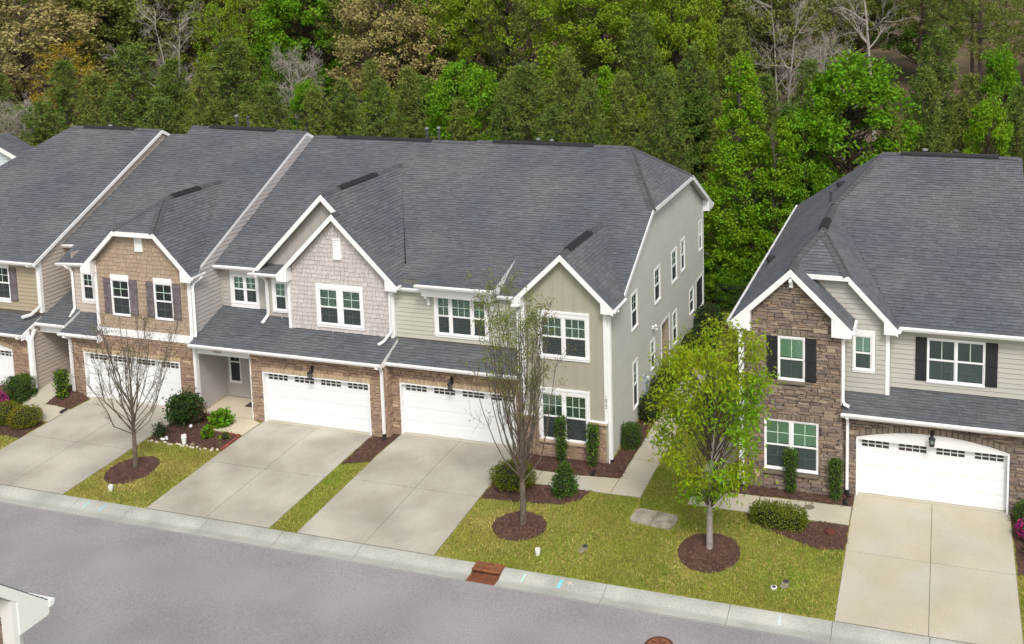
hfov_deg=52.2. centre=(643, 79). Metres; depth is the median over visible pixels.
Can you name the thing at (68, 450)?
driveway
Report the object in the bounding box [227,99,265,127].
pine tree
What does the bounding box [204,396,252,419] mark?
porch floor
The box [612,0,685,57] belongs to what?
pine tree
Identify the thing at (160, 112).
pine tree
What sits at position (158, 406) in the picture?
garage threshold
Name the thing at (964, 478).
garage door
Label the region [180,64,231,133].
pine tree
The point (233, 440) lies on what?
brick edging
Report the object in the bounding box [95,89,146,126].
pine tree
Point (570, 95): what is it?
pine tree
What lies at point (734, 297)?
undergrowth bush
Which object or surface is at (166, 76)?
pine tree
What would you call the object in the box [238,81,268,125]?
pine tree
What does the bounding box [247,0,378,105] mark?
broadleaf tree
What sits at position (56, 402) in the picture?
mulch bed
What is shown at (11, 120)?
bare tree
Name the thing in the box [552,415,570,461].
vine column
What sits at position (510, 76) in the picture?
pine tree
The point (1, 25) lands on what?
broadleaf tree
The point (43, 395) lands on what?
walkway
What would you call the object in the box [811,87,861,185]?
pine tree
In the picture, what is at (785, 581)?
valve box
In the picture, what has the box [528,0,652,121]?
broadleaf tree
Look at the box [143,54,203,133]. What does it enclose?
pine tree
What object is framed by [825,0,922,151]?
bare tree
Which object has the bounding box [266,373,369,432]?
garage door
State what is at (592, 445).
vine column
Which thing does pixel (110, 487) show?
cleanout pipe
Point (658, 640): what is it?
manhole
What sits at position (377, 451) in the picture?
mulch bed
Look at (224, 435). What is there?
herb
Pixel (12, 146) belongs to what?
house
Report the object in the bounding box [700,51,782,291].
pyramid tree
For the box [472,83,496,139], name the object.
pine tree
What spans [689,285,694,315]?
window
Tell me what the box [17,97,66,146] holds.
pine tree
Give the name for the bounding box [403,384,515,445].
garage door
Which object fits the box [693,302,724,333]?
viburnum
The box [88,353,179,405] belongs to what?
garage door
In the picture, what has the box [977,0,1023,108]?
pine tree
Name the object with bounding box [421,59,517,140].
broadleaf tree
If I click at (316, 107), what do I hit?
pine tree
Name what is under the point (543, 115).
broadleaf tree
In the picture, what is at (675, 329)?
window
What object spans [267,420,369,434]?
garage threshold
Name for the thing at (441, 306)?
window
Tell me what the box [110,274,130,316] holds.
window
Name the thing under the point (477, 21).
pine tree
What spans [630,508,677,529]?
utility pad
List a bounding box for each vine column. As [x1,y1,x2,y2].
[51,368,70,398]
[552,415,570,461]
[583,422,600,466]
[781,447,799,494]
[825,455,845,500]
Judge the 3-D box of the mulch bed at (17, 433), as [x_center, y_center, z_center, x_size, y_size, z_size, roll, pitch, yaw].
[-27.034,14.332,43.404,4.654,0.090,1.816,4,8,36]
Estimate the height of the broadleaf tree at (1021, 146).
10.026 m
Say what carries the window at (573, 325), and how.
in the townhouse at (603, 245)
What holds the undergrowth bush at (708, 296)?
on the woodland ground at (910, 68)
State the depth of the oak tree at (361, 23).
83.34 m
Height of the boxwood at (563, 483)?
1.360 m
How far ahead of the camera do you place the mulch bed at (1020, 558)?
32.83 m
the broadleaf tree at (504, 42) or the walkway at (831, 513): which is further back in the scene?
the broadleaf tree at (504, 42)
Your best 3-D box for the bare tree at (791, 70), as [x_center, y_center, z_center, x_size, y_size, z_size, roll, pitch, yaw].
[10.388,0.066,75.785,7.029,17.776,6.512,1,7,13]
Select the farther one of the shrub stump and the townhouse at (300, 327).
the townhouse at (300, 327)
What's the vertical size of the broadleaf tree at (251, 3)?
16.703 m
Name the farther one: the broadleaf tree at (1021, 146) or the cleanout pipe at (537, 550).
the broadleaf tree at (1021, 146)
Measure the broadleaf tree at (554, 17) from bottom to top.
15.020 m
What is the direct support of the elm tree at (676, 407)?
on the mulch bed at (701, 555)
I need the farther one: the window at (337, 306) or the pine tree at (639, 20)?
the pine tree at (639, 20)
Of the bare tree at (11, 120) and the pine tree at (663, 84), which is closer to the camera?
the pine tree at (663, 84)
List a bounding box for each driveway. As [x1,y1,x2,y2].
[0,399,171,494]
[147,422,371,527]
[297,434,518,554]
[834,494,1022,643]
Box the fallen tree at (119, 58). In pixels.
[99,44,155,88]
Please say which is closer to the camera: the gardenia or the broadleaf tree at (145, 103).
the gardenia
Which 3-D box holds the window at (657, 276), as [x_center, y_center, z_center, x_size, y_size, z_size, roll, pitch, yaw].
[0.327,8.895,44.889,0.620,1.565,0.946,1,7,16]
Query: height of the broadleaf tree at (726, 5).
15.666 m
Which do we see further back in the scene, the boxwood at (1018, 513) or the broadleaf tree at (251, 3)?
the broadleaf tree at (251, 3)
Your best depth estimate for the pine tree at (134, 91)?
85.32 m
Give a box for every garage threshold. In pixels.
[90,397,168,408]
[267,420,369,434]
[404,432,515,448]
[858,492,1005,513]
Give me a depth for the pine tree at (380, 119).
64.22 m
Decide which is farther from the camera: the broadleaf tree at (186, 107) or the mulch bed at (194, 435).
the broadleaf tree at (186, 107)
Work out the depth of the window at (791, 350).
36.15 m
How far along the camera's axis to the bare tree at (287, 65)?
75.39 m
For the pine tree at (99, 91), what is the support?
on the woodland ground at (910, 68)
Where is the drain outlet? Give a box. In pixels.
[843,498,847,504]
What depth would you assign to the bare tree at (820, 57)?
70.23 m
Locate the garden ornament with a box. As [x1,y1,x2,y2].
[181,434,186,444]
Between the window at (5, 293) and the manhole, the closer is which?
the manhole
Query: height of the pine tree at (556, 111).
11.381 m
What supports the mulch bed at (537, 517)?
on the lawn at (634, 568)
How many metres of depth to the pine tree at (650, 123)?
67.47 m
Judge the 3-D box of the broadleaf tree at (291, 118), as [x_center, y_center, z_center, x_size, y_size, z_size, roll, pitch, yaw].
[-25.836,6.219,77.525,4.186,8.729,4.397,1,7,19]
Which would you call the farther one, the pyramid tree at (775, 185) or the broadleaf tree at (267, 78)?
the broadleaf tree at (267, 78)
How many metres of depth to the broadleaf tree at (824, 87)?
55.43 m
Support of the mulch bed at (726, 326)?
on the lawn at (634, 568)
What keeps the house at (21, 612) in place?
on the far lawn
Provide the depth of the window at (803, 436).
36.49 m
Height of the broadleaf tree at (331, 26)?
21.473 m
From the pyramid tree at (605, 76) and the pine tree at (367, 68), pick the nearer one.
the pyramid tree at (605, 76)
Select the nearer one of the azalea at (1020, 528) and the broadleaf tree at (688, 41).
the azalea at (1020, 528)
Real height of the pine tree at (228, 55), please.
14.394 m
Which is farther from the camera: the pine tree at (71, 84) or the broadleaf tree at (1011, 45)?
the broadleaf tree at (1011, 45)
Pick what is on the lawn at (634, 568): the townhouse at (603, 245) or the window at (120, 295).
the townhouse at (603, 245)
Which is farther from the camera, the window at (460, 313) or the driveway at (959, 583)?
the window at (460, 313)
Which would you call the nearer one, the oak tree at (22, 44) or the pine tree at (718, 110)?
the pine tree at (718, 110)
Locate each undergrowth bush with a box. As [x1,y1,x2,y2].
[704,253,724,297]
[704,254,719,301]
[711,266,750,311]
[718,277,750,310]
[739,252,765,296]
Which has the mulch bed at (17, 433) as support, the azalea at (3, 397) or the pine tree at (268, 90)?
the azalea at (3, 397)
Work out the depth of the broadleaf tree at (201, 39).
108.05 m
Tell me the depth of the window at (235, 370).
45.14 m
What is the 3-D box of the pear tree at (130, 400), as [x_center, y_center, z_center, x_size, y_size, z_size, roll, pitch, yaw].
[-19.298,11.672,38.930,3.949,6.476,3.951,-2,7,-10]
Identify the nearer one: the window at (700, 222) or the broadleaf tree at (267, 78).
the window at (700, 222)
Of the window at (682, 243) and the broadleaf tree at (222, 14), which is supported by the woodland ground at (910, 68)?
the broadleaf tree at (222, 14)
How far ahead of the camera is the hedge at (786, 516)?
34.28 m
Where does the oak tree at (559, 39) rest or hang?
on the woodland ground at (910, 68)
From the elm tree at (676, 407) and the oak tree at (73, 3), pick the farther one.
the oak tree at (73, 3)
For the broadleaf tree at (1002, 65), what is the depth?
59.24 m
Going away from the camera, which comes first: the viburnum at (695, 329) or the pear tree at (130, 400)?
the pear tree at (130, 400)
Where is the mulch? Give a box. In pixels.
[0,320,1023,574]
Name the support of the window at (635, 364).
in the townhouse at (603, 245)
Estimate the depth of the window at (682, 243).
49.29 m
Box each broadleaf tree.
[0,0,33,71]
[0,1,20,101]
[27,40,115,128]
[65,0,176,68]
[66,0,183,120]
[127,87,155,124]
[156,93,229,131]
[169,0,246,91]
[175,0,256,124]
[188,0,279,113]
[233,0,337,108]
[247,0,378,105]
[249,0,354,70]
[249,47,323,129]
[283,110,304,130]
[285,76,328,135]
[352,0,498,88]
[358,86,406,136]
[380,0,486,122]
[389,73,450,139]
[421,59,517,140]
[427,0,527,101]
[446,0,561,122]
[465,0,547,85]
[494,0,550,77]
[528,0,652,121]
[532,2,593,75]
[537,101,571,139]
[553,117,594,141]
[587,0,719,95]
[612,92,651,155]
[631,0,724,67]
[632,0,730,161]
[667,89,724,223]
[674,0,774,87]
[712,0,857,114]
[739,112,782,197]
[769,98,817,213]
[770,108,842,235]
[784,48,925,204]
[821,0,903,67]
[847,0,901,49]
[871,0,976,79]
[927,96,984,152]
[962,92,1014,156]
[965,43,1023,155]
[992,0,1023,57]
[993,124,1023,156]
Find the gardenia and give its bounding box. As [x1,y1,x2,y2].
[162,386,206,427]
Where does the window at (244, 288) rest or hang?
in the townhouse at (300, 327)
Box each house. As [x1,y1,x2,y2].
[0,133,33,165]
[0,584,54,643]
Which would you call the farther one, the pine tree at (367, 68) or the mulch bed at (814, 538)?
the pine tree at (367, 68)
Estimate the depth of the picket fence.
54.88 m
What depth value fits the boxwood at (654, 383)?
43.72 m
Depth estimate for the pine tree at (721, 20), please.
92.99 m
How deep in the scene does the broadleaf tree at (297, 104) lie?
69.53 m
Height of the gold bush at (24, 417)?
1.010 m
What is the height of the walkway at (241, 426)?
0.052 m
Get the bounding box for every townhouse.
[0,124,169,393]
[33,115,313,410]
[187,126,475,440]
[384,138,713,463]
[727,148,1023,514]
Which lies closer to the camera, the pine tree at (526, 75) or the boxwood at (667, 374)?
the boxwood at (667, 374)
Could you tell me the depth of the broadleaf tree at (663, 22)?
76.08 m
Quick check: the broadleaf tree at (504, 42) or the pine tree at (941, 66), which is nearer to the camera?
the pine tree at (941, 66)
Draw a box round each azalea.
[0,391,10,404]
[1015,517,1023,539]
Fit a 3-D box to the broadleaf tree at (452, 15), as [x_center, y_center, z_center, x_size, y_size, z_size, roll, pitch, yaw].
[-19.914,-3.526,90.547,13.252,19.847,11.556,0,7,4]
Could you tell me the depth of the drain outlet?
35.67 m
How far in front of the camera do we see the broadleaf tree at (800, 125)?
55.00 m
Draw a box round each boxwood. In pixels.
[0,373,38,403]
[487,457,538,491]
[548,460,579,499]
[620,421,644,450]
[637,390,661,422]
[648,374,671,398]
[658,363,677,385]
[1011,498,1023,521]
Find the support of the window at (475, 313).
in the townhouse at (603, 245)
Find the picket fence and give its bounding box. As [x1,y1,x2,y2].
[715,283,745,312]
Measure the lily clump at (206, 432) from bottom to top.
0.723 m
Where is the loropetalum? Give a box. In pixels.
[186,400,210,426]
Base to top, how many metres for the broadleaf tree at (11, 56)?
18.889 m
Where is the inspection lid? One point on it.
(809, 507)
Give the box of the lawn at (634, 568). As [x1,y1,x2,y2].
[0,308,1023,643]
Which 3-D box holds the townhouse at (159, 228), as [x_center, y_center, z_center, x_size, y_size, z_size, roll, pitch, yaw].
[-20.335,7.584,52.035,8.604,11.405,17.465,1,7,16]
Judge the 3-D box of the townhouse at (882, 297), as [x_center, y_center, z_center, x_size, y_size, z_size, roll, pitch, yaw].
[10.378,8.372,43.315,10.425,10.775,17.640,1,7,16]
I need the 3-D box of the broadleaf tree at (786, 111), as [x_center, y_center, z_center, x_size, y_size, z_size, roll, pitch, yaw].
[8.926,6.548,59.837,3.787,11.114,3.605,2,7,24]
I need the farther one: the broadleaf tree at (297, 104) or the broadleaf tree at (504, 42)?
the broadleaf tree at (504, 42)
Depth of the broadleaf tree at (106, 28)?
100.54 m
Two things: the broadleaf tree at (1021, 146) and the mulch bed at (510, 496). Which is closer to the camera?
the mulch bed at (510, 496)
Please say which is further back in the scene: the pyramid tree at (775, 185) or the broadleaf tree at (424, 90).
the broadleaf tree at (424, 90)
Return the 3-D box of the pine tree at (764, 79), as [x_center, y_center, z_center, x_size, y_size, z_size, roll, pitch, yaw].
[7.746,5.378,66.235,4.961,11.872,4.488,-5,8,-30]
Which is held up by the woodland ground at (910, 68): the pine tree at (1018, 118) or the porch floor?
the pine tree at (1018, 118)
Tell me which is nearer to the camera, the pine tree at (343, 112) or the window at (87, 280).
the window at (87, 280)
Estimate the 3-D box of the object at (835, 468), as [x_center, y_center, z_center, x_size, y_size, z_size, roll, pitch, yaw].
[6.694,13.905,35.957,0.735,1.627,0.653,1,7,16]
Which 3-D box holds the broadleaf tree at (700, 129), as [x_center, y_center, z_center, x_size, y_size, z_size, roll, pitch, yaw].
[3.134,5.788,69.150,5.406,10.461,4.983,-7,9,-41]
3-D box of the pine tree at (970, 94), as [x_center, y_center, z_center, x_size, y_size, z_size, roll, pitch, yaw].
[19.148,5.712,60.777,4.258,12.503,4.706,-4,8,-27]
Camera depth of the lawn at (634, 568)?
33.83 m
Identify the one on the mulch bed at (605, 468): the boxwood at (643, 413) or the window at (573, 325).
the boxwood at (643, 413)
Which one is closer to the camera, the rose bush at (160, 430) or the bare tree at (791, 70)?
the rose bush at (160, 430)
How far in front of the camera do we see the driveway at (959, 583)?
31.76 m
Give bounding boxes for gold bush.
[0,399,23,425]
[5,403,44,430]
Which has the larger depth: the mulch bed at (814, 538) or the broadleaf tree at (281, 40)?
the broadleaf tree at (281, 40)
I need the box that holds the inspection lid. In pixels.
[805,504,813,509]
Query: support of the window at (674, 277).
in the townhouse at (603, 245)
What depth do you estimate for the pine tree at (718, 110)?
65.50 m
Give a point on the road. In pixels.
(102, 581)
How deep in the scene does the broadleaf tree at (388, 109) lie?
78.74 m
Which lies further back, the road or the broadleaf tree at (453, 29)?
the broadleaf tree at (453, 29)
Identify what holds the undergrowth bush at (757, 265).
on the woodland ground at (910, 68)
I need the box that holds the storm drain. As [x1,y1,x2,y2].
[465,561,504,584]
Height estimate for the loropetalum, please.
1.099 m
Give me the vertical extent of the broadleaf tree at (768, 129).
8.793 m
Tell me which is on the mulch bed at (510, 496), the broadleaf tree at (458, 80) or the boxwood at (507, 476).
the boxwood at (507, 476)
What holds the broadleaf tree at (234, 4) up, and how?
on the woodland ground at (910, 68)
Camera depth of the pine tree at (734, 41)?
70.03 m
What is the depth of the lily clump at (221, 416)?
42.30 m
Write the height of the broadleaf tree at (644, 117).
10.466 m
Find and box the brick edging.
[210,426,239,449]
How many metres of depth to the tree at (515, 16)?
83.94 m
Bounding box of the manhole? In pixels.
[645,636,672,643]
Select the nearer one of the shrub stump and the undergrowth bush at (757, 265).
the shrub stump
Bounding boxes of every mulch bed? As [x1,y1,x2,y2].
[0,385,89,408]
[0,422,43,437]
[104,456,159,483]
[147,414,240,450]
[342,434,400,463]
[481,481,588,504]
[492,512,546,540]
[516,368,681,477]
[678,534,739,572]
[690,319,728,362]
[727,465,853,505]
[746,513,848,549]
[1011,515,1023,575]
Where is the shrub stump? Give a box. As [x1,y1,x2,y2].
[824,527,835,534]
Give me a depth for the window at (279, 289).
43.58 m
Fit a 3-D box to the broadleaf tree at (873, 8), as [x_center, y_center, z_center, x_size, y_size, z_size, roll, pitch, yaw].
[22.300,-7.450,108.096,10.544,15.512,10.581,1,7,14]
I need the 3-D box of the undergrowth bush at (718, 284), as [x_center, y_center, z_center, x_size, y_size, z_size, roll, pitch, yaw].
[3.839,11.399,58.144,2.493,3.359,2.373,-5,8,-31]
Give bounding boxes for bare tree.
[0,90,54,142]
[133,0,203,92]
[271,41,323,133]
[741,0,824,113]
[776,26,868,171]
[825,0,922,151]
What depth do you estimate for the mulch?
36.58 m
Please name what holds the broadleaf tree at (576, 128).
on the woodland ground at (910, 68)
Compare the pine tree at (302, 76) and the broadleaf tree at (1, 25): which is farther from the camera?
the broadleaf tree at (1, 25)
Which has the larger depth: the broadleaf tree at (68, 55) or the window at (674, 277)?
the broadleaf tree at (68, 55)
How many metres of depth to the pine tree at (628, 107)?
61.73 m
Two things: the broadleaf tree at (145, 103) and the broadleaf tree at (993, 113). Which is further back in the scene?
the broadleaf tree at (145, 103)
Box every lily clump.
[200,423,214,439]
[207,406,235,428]
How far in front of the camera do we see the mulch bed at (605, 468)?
38.76 m
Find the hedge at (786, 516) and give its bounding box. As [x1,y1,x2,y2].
[748,498,809,533]
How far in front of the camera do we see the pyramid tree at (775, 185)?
54.91 m
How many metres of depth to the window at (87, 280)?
45.58 m
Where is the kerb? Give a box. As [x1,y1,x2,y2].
[0,485,968,643]
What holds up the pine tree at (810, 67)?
on the woodland ground at (910, 68)
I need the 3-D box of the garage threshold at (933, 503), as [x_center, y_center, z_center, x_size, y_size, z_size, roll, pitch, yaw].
[9.925,14.669,35.697,4.950,0.078,0.220,1,7,16]
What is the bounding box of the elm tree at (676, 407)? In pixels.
[640,308,785,548]
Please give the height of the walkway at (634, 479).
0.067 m
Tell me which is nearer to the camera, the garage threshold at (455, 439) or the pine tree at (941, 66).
the garage threshold at (455, 439)
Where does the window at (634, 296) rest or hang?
in the townhouse at (603, 245)
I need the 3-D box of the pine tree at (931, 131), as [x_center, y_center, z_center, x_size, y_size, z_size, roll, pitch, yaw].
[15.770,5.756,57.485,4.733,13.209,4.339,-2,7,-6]
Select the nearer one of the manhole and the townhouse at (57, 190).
the manhole
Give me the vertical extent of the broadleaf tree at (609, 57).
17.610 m
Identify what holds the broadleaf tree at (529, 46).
on the woodland ground at (910, 68)
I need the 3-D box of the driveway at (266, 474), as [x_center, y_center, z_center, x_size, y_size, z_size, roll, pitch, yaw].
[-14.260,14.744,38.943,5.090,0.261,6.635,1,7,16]
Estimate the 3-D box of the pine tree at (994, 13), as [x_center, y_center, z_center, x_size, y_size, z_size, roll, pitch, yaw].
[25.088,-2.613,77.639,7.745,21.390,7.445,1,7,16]
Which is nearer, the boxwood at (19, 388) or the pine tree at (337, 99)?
the boxwood at (19, 388)
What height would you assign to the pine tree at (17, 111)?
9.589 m
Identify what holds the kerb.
on the road
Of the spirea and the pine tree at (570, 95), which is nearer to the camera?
the spirea
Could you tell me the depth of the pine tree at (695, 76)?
68.78 m
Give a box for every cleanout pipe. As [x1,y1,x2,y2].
[108,484,112,491]
[535,547,539,555]
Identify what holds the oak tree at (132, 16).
on the woodland ground at (910, 68)
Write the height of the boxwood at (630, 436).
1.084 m
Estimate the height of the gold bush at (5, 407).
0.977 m
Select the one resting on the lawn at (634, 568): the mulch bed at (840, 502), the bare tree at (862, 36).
the mulch bed at (840, 502)
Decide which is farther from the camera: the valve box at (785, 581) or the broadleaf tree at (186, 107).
the broadleaf tree at (186, 107)
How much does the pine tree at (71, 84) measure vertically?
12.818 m
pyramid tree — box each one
[591,65,620,144]
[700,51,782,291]
[748,117,804,270]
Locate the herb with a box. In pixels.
[217,429,231,442]
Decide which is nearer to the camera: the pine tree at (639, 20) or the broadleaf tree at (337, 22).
the pine tree at (639, 20)
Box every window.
[0,266,11,302]
[80,272,95,303]
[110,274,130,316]
[153,277,173,320]
[228,357,241,383]
[229,273,260,308]
[271,279,287,312]
[315,283,364,330]
[434,297,450,337]
[450,299,472,339]
[471,300,488,341]
[537,309,589,362]
[538,386,589,443]
[631,288,638,331]
[632,357,638,410]
[650,336,655,371]
[654,264,660,304]
[671,246,677,283]
[672,308,677,346]
[680,236,685,272]
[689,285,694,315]
[698,218,702,251]
[764,418,818,474]
[778,335,804,381]
[852,329,874,373]
[926,337,985,387]
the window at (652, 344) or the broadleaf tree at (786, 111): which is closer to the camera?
the window at (652, 344)
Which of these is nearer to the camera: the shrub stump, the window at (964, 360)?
the shrub stump
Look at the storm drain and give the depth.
32.43 m
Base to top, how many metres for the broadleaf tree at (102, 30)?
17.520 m
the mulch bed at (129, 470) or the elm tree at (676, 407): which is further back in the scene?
the mulch bed at (129, 470)
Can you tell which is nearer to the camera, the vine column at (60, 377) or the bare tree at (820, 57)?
the vine column at (60, 377)
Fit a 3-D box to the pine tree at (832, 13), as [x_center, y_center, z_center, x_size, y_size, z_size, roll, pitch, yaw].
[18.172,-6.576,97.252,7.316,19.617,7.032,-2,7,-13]
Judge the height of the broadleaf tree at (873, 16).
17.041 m
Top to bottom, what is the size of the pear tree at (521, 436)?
9.011 m
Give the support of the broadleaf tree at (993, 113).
on the woodland ground at (910, 68)
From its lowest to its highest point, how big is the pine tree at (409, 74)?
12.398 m
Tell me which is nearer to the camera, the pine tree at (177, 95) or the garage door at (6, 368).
the garage door at (6, 368)
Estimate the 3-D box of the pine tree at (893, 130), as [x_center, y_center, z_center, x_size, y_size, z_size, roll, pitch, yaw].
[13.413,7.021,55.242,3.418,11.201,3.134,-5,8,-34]
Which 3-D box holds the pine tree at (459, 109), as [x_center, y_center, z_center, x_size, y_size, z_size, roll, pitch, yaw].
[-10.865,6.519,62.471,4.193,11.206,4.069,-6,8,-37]
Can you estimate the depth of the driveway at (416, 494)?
36.83 m
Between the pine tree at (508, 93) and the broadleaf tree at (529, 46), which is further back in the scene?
the broadleaf tree at (529, 46)
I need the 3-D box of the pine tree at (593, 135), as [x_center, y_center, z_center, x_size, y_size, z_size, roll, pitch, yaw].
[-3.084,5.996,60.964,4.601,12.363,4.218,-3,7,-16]
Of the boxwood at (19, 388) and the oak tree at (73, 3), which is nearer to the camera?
the boxwood at (19, 388)
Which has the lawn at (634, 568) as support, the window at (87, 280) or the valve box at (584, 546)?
the valve box at (584, 546)
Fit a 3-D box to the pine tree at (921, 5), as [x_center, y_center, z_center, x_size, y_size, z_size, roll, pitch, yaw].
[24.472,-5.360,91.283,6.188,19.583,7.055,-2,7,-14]
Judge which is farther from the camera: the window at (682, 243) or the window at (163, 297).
the window at (682, 243)
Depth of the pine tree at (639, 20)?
69.55 m
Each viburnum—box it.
[687,323,718,352]
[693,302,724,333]
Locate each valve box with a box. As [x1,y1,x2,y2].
[578,544,587,552]
[780,579,788,588]
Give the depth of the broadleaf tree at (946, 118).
68.47 m
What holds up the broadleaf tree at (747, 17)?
on the woodland ground at (910, 68)
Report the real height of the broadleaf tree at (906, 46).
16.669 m
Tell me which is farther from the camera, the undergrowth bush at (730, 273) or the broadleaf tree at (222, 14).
the broadleaf tree at (222, 14)
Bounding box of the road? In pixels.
[0,502,834,643]
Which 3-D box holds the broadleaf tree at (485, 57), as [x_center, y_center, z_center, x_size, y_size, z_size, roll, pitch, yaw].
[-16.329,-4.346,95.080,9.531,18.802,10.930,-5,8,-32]
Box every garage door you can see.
[0,350,12,384]
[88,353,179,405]
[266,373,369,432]
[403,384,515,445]
[858,439,1006,510]
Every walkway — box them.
[21,373,71,421]
[213,417,259,435]
[531,369,706,497]
[688,411,851,524]
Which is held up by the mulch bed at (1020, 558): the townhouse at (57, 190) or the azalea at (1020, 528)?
the azalea at (1020, 528)
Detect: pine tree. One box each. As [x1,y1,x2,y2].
[0,72,21,138]
[0,103,38,143]
[2,0,45,94]
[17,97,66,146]
[19,97,57,142]
[37,58,95,137]
[68,70,124,125]
[87,39,178,127]
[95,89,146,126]
[120,83,142,121]
[134,96,185,133]
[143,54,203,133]
[143,70,186,128]
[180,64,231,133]
[192,37,271,125]
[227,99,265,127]
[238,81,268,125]
[249,80,302,130]
[287,64,315,109]
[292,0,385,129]
[297,82,341,135]
[318,75,366,135]
[319,92,360,134]
[353,57,389,131]
[355,78,408,137]
[387,66,436,139]
[441,96,481,140]
[462,1,513,62]
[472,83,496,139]
[477,78,527,140]
[501,57,556,141]
[502,66,538,140]
[538,95,573,142]
[541,46,591,142]
[568,77,615,144]
[598,69,657,153]
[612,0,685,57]
[612,12,681,164]
[635,66,702,182]
[643,100,680,168]
[668,41,722,183]
[694,17,770,168]
[697,97,737,239]
[700,0,756,100]
[738,72,785,204]
[784,56,840,179]
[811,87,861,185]
[816,0,863,67]
[872,108,904,153]
[885,0,956,113]
[896,21,972,152]
[902,65,952,152]
[926,0,1023,108]
[935,0,1010,100]
[940,72,986,153]
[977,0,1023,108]
[991,82,1023,174]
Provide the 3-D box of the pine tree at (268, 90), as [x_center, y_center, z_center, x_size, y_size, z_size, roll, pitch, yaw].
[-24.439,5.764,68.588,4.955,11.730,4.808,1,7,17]
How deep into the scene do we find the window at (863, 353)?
36.35 m
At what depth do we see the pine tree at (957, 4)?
86.56 m
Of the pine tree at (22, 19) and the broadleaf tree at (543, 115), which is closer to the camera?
the broadleaf tree at (543, 115)
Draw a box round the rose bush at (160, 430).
[151,418,169,437]
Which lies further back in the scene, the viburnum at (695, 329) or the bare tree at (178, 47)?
the bare tree at (178, 47)
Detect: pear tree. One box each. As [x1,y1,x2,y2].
[60,303,185,467]
[454,267,576,524]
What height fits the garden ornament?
0.410 m
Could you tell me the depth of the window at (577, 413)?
39.14 m
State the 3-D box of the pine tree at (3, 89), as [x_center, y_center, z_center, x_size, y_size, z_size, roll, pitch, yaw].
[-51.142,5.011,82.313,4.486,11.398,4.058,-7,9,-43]
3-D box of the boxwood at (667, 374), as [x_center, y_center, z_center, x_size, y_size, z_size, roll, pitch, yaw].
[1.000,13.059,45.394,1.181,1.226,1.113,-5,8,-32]
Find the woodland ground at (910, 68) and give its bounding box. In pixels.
[0,0,1023,307]
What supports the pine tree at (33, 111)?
on the woodland ground at (910, 68)
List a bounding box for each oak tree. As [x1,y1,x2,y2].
[0,0,115,133]
[24,0,188,88]
[62,0,244,106]
[155,0,261,92]
[325,0,454,121]
[547,0,652,96]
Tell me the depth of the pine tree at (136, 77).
75.69 m
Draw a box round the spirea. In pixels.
[677,327,694,355]
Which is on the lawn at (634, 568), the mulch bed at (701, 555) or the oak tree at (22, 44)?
the mulch bed at (701, 555)
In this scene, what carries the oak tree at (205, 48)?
on the woodland ground at (910, 68)
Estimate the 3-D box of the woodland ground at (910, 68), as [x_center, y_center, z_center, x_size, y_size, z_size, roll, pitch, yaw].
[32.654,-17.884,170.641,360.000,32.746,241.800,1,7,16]

